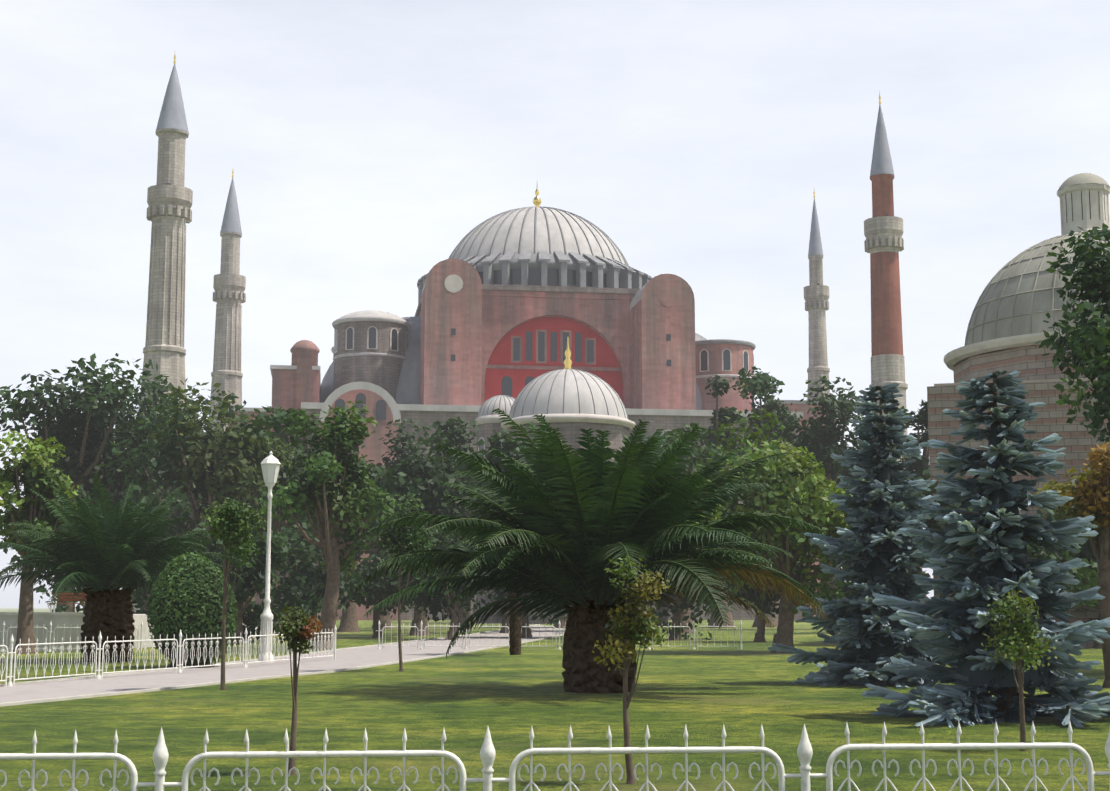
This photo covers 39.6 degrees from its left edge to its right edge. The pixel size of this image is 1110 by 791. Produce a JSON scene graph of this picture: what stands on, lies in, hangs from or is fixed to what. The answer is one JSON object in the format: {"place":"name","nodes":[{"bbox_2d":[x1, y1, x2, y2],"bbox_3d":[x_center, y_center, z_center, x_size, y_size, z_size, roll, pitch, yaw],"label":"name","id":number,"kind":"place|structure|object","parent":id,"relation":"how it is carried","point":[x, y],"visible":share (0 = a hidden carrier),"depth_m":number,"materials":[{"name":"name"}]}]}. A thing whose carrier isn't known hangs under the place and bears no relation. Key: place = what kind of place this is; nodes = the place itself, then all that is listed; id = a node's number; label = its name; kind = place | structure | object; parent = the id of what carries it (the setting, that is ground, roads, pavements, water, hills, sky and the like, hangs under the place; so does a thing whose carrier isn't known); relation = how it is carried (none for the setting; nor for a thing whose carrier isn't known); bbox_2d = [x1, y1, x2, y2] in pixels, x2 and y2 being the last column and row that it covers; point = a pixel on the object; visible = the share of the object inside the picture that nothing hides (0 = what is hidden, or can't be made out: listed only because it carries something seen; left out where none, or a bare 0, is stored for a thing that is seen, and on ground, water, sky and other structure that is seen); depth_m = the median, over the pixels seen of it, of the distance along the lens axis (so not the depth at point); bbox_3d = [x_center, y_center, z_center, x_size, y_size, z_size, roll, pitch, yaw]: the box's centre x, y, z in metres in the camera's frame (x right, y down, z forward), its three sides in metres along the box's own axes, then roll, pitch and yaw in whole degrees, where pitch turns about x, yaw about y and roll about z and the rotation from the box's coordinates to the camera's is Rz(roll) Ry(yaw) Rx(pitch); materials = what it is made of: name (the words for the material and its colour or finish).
{"place":"outdoors","nodes":[
{"label":"outdoors","id":0,"kind":"place"},
{"bbox_2d":[0,624,564,706],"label":"footpath","id":1,"kind":"structure","parent":0,"point":[122,683],"depth_m":40.14,"materials":[{"name":"grey concrete"}]},
{"bbox_2d":[0,624,336,686],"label":"path fence","id":2,"kind":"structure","parent":1,"relation":"on","point":[98,676],"depth_m":38.15,"materials":[{"name":"white metal"}]},
{"bbox_2d":[258,451,280,661],"bbox_3d":[-8.818,4.916,47.438,0.636,6.490,0.551,2,-8,-16],"label":"park lamp post","id":3,"kind":"object","parent":1,"relation":"on","point":[270,464],"visible":0.9,"depth_m":47.36,"materials":[{"name":"white metal"}]},
{"bbox_2d":[475,395,514,622],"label":"domed building","id":4,"kind":"structure","parent":0,"point":[488,421],"depth_m":164.96,"materials":[{"name":"grey stone"}]},
{"bbox_2d":[227,184,839,619],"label":"mosque","id":5,"kind":"structure","parent":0,"point":[511,302],"depth_m":214.56,"materials":[{"name":"pink paint"}]},
{"bbox_2d":[804,191,829,400],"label":"minaret","id":6,"kind":"object","parent":5,"relation":"on","point":[816,294],"visible":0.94,"depth_m":256.75,"materials":[{"name":"stone"}]},
{"bbox_2d":[0,607,1109,790],"bbox_3d":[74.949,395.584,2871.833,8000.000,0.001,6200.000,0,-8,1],"label":"lawn","id":7,"kind":"structure","parent":0,"point":[466,700],"depth_m":22.09,"materials":[{"name":"green plant"}]},
{"bbox_2d":[0,429,79,653],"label":"tree","id":8,"kind":"object","parent":7,"relation":"on","point":[34,509],"visible":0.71,"depth_m":56.12,"materials":[{"name":"green plant"}]},
{"bbox_2d":[0,622,142,651],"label":"fence","id":9,"kind":"object","parent":7,"relation":"on","point":[50,631],"visible":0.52,"depth_m":57.73,"materials":[{"name":"white metal"}]},
{"bbox_2d":[20,501,147,611],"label":"understory shrub","id":10,"kind":"object","parent":7,"relation":"on","point":[62,608],"visible":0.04,"depth_m":76.08,"materials":[{"name":"green plant"}]},
{"bbox_2d":[27,403,142,508],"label":"tree","id":11,"kind":"object","parent":7,"relation":"on","point":[82,484],"depth_m":139.97,"materials":[{"name":"green plant"}]},
{"bbox_2d":[0,353,188,611],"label":"dark tree","id":12,"kind":"object","parent":7,"relation":"on","point":[90,425],"visible":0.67,"depth_m":94.85,"materials":[{"name":"green plant"}]},
{"bbox_2d":[0,474,254,661],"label":"palm","id":13,"kind":"object","parent":7,"relation":"on","point":[107,558],"visible":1,"depth_m":47.12,"materials":[{"name":"green plant"}]},
{"bbox_2d":[0,612,273,651],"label":"terrace wall","id":14,"kind":"structure","parent":7,"relation":"on","point":[59,619],"depth_m":58.30,"materials":[{"name":"stone"}]},
{"bbox_2d":[47,593,86,611],"bbox_3d":[-18.979,8.195,60.599,1.800,0.870,0.510,0,-8,1],"label":"park bench","id":15,"kind":"object","parent":14,"relation":"on","point":[50,607],"visible":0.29,"depth_m":60.82,"materials":[{"name":"brown wood"}]},
{"bbox_2d":[77,374,211,611],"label":"dark tree","id":16,"kind":"object","parent":7,"relation":"on","point":[183,499],"visible":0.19,"depth_m":116.20,"materials":[{"name":"green plant"}]},
{"bbox_2d":[131,55,192,611],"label":"minaret","id":17,"kind":"object","parent":7,"relation":"on","point":[169,202],"visible":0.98,"depth_m":191.85,"materials":[{"name":"stone"}]},
{"bbox_2d":[119,522,237,613],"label":"understory shrub","id":18,"kind":"object","parent":7,"relation":"on","point":[213,545],"visible":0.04,"depth_m":72.19,"materials":[{"name":"green plant"}]},
{"bbox_2d":[146,552,237,667],"bbox_3d":[-10.193,6.003,43.248,2.546,3.222,2.628,0,-8,1],"label":"clipped round shrub","id":19,"kind":"object","parent":7,"relation":"on","point":[188,601],"visible":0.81,"depth_m":42.49,"materials":[{"name":"green plant"}]},
{"bbox_2d":[98,378,295,545],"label":"olive tree","id":20,"kind":"object","parent":7,"relation":"on","point":[228,464],"visible":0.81,"depth_m":88.05,"materials":[{"name":"green plant"}]},
{"bbox_2d":[161,388,248,536],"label":"tree","id":21,"kind":"object","parent":7,"relation":"on","point":[237,407],"visible":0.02,"depth_m":128.19,"materials":[{"name":"green plant"}]},
{"bbox_2d":[209,171,245,434],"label":"minaret","id":22,"kind":"object","parent":7,"relation":"on","point":[229,287],"visible":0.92,"depth_m":253.95,"materials":[{"name":"stone"}]},
{"bbox_2d":[199,497,265,689],"bbox_3d":[-6.644,4.049,31.451,1.364,3.962,1.213,7,-10,-41],"label":"sapling","id":23,"kind":"object","parent":7,"relation":"on","point":[228,523],"visible":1,"depth_m":31.43,"materials":[{"name":"green plant"}]},
{"bbox_2d":[209,530,289,644],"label":"understory shrub","id":24,"kind":"object","parent":7,"relation":"on","point":[249,619],"visible":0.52,"depth_m":69.41,"materials":[{"name":"green plant"}]},
{"bbox_2d":[231,407,311,611],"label":"tree","id":25,"kind":"object","parent":7,"relation":"on","point":[285,435],"depth_m":137.70,"materials":[{"name":"green plant"}]},
{"bbox_2d":[235,405,319,633],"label":"tree","id":26,"kind":"object","parent":7,"relation":"on","point":[275,424],"visible":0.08,"depth_m":96.03,"materials":[{"name":"green plant"}]},
{"bbox_2d":[260,511,318,609],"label":"tree","id":27,"kind":"object","parent":7,"relation":"on","point":[300,536],"visible":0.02,"depth_m":123.18,"materials":[{"name":"green plant"}]},
{"bbox_2d":[274,605,322,774],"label":"sapling","id":28,"kind":"object","parent":7,"relation":"on","point":[296,630],"visible":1,"depth_m":15.58,"materials":[{"name":"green plant"}]},
{"bbox_2d":[258,522,353,639],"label":"understory shrub","id":29,"kind":"object","parent":7,"relation":"on","point":[303,585],"visible":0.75,"depth_m":78.69,"materials":[{"name":"green plant"}]},
{"bbox_2d":[281,429,364,625],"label":"tree","id":30,"kind":"object","parent":7,"relation":"on","point":[311,446],"depth_m":139.33,"materials":[{"name":"green plant"}]},
{"bbox_2d":[256,400,397,649],"bbox_3d":[-9.638,5.157,61.910,5.462,10.072,5.189,7,-11,-43],"label":"green tree","id":31,"kind":"object","parent":7,"relation":"on","point":[326,490],"visible":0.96,"depth_m":61.80,"materials":[{"name":"green plant"}]},
{"bbox_2d":[303,427,394,631],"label":"tree","id":32,"kind":"object","parent":7,"relation":"on","point":[348,622],"visible":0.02,"depth_m":103.95,"materials":[{"name":"green plant"}]},
{"bbox_2d":[339,545,429,637],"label":"tree","id":33,"kind":"object","parent":7,"relation":"on","point":[377,590],"visible":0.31,"depth_m":82.39,"materials":[{"name":"green plant"}]},
{"bbox_2d":[359,418,436,628],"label":"tree","id":34,"kind":"object","parent":7,"relation":"on","point":[398,449],"visible":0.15,"depth_m":119.39,"materials":[{"name":"green plant"}]},
{"bbox_2d":[371,491,440,670],"bbox_3d":[-3.824,4.936,40.876,1.714,4.766,2.187,-3,-8,21],"label":"young tree","id":35,"kind":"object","parent":7,"relation":"on","point":[399,541],"depth_m":40.52,"materials":[{"name":"green plant"}]},
{"bbox_2d":[359,450,481,635],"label":"tree","id":36,"kind":"object","parent":7,"relation":"on","point":[423,480],"visible":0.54,"depth_m":90.44,"materials":[{"name":"green plant"}]},
{"bbox_2d":[386,521,485,639],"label":"understory shrub","id":37,"kind":"object","parent":7,"relation":"on","point":[441,601],"visible":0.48,"depth_m":79.27,"materials":[{"name":"green plant"}]},
{"bbox_2d":[419,417,483,630],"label":"tree","id":38,"kind":"object","parent":7,"relation":"on","point":[448,439],"visible":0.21,"depth_m":111.83,"materials":[{"name":"green plant"}]},
{"bbox_2d":[457,510,521,654],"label":"tree","id":39,"kind":"object","parent":7,"relation":"on","point":[515,628],"visible":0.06,"depth_m":54.20,"materials":[{"name":"plant"}]},
{"bbox_2d":[454,429,537,632],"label":"tree","id":40,"kind":"object","parent":7,"relation":"on","point":[509,446],"visible":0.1,"depth_m":99.81,"materials":[{"name":"green plant"}]},
{"bbox_2d":[462,525,568,637],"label":"understory shrub","id":41,"kind":"object","parent":7,"relation":"on","point":[526,632],"visible":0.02,"depth_m":85.42,"materials":[{"name":"green plant"}]},
{"bbox_2d":[515,437,566,627],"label":"tree","id":42,"kind":"object","parent":7,"relation":"on","point":[562,622],"depth_m":123.14,"materials":[{"name":"green plant"}]},
{"bbox_2d":[0,720,1109,790],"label":"fence","id":43,"kind":"object","parent":7,"relation":"on","point":[487,756],"visible":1,"depth_m":8.83,"materials":[{"name":"white metal"}]},
{"bbox_2d":[375,620,741,649],"bbox_3d":[0.128,9.495,61.174,14.556,1.190,0.121,0,-8,2],"label":"lawn fence","id":44,"kind":"object","parent":7,"relation":"on","point":[539,626],"depth_m":61.19,"materials":[{"name":"white paint"}]},
{"bbox_2d":[354,407,826,693],"bbox_3d":[0.807,3.081,30.982,9.171,5.653,9.202,-1,-8,9],"label":"palm","id":45,"kind":"object","parent":7,"relation":"on","point":[567,538],"visible":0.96,"depth_m":30.03,"materials":[{"name":"green plant"}]},
{"bbox_2d":[539,597,662,625],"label":"understory shrub","id":46,"kind":"object","parent":7,"relation":"on","point":[559,611],"depth_m":82.20,"materials":[{"name":"green plant"}]},
{"bbox_2d":[565,445,652,477],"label":"tree","id":47,"kind":"object","parent":7,"relation":"on","point":[614,461],"depth_m":108.97,"materials":[{"name":"green plant"}]},
{"bbox_2d":[592,554,669,783],"bbox_3d":[0.750,2.628,14.721,0.740,2.230,0.628,-5,-9,32],"label":"sapling","id":48,"kind":"object","parent":7,"relation":"on","point":[637,624],"visible":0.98,"depth_m":14.77,"materials":[{"name":"green plant"}]},
{"bbox_2d":[622,428,724,625],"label":"tree","id":49,"kind":"object","parent":7,"relation":"on","point":[665,618],"depth_m":128.32,"materials":[{"name":"green plant"}]},
{"bbox_2d":[634,546,736,639],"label":"understory shrub","id":50,"kind":"object","parent":7,"relation":"on","point":[675,611],"visible":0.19,"depth_m":78.98,"materials":[{"name":"green plant"}]},
{"bbox_2d":[653,423,724,633],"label":"tree","id":51,"kind":"object","parent":7,"relation":"on","point":[701,451],"visible":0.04,"depth_m":99.54,"materials":[{"name":"green plant"}]},
{"bbox_2d":[699,374,741,627],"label":"cypress tree","id":52,"kind":"object","parent":7,"relation":"on","point":[721,413],"visible":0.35,"depth_m":125.65,"materials":[{"name":"green plant"}]},
{"bbox_2d":[731,365,802,626],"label":"tree","id":53,"kind":"object","parent":7,"relation":"on","point":[758,383],"visible":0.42,"depth_m":129.66,"materials":[{"name":"green plant"}]},
{"bbox_2d":[715,538,825,641],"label":"understory shrub","id":54,"kind":"object","parent":7,"relation":"on","point":[763,605],"visible":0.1,"depth_m":73.67,"materials":[{"name":"green plant"}]},
{"bbox_2d":[686,408,872,652],"bbox_3d":[8.576,4.879,57.271,8.898,9.334,8.120,6,-10,-39],"label":"yellow green tree","id":55,"kind":"object","parent":7,"relation":"on","point":[796,492],"visible":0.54,"depth_m":56.25,"materials":[{"name":"green plant"}]},
{"bbox_2d":[771,375,898,597],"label":"dark tree","id":56,"kind":"object","parent":7,"relation":"on","point":[823,445],"visible":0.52,"depth_m":114.09,"materials":[{"name":"green plant"}]},
{"bbox_2d":[805,521,918,634],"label":"understory shrub","id":57,"kind":"object","parent":7,"relation":"on","point":[851,592],"depth_m":67.93,"materials":[{"name":"green plant"}]},
{"bbox_2d":[767,382,964,687],"bbox_3d":[7.150,3.181,33.981,4.756,7.012,4.347,-8,-11,44],"label":"spruce","id":58,"kind":"object","parent":7,"relation":"on","point":[871,638],"visible":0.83,"depth_m":33.62,"materials":[{"name":"green plant"}]},
{"bbox_2d":[832,405,911,519],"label":"tree","id":59,"kind":"object","parent":7,"relation":"on","point":[841,469],"visible":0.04,"depth_m":100.16,"materials":[{"name":"green plant"}]},
{"bbox_2d":[864,90,907,571],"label":"minaret","id":60,"kind":"object","parent":7,"relation":"on","point":[883,234],"visible":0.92,"depth_m":197.29,"materials":[{"name":"brick"}]},
{"bbox_2d":[898,400,932,615],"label":"tree","id":61,"kind":"object","parent":7,"relation":"on","point":[918,466],"visible":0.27,"depth_m":103.07,"materials":[{"name":"green plant"}]},
{"bbox_2d":[902,468,978,610],"bbox_3d":[16.143,6.469,61.337,4.895,7.290,4.239,-5,-9,33],"label":"understory shrub","id":62,"kind":"object","parent":7,"relation":"on","point":[932,523],"visible":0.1,"depth_m":61.34,"materials":[{"name":"green plant"}]},
{"bbox_2d":[861,370,1109,727],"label":"spruce","id":63,"kind":"object","parent":7,"relation":"on","point":[998,565],"visible":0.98,"depth_m":23.22,"materials":[{"name":"green plant"}]},
{"bbox_2d":[981,589,1056,750],"bbox_3d":[5.498,3.247,18.158,0.721,1.939,1.142,0,-8,1],"label":"sapling","id":64,"kind":"object","parent":7,"relation":"on","point":[1017,628],"visible":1,"depth_m":18.05,"materials":[{"name":"green plant"}]},
{"bbox_2d":[954,543,1098,614],"bbox_3d":[17.650,6.888,58.426,6.191,5.669,4.433,-7,-11,43],"label":"understory shrub","id":65,"kind":"object","parent":7,"relation":"on","point":[1082,574],"visible":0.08,"depth_m":57.50,"materials":[{"name":"green plant"}]},
{"bbox_2d":[1037,500,1101,648],"bbox_3d":[22.000,7.014,62.876,5.324,6.636,5.365,1,-8,-8],"label":"understory shrub","id":66,"kind":"object","parent":7,"relation":"on","point":[1086,551],"visible":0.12,"depth_m":62.32,"materials":[{"name":"green plant"}]},
{"bbox_2d":[1034,442,1109,687],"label":"orange tree","id":67,"kind":"object","parent":7,"relation":"on","point":[1092,490],"visible":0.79,"depth_m":32.26,"materials":[{"name":"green plant"}]},
{"bbox_2d":[1035,223,1109,442],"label":"dark tree","id":68,"kind":"object","parent":7,"relation":"on","point":[1091,277],"visible":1,"depth_m":39.16,"materials":[{"name":"green plant"}]},
{"bbox_2d":[0,0,1109,606],"label":"sky","id":69,"kind":"structure","parent":0,"point":[362,141],"materials":[{"name":"white"}]},
{"bbox_2d":[501,337,634,623],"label":"domed building","id":70,"kind":"structure","parent":0,"point":[569,401],"depth_m":156.41,"materials":[{"name":"grey metal"}]},
{"bbox_2d":[927,173,1109,647],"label":"domed building","id":71,"kind":"structure","parent":0,"point":[1019,299],"depth_m":68.23,"materials":[{"name":"stone"}]}
]}

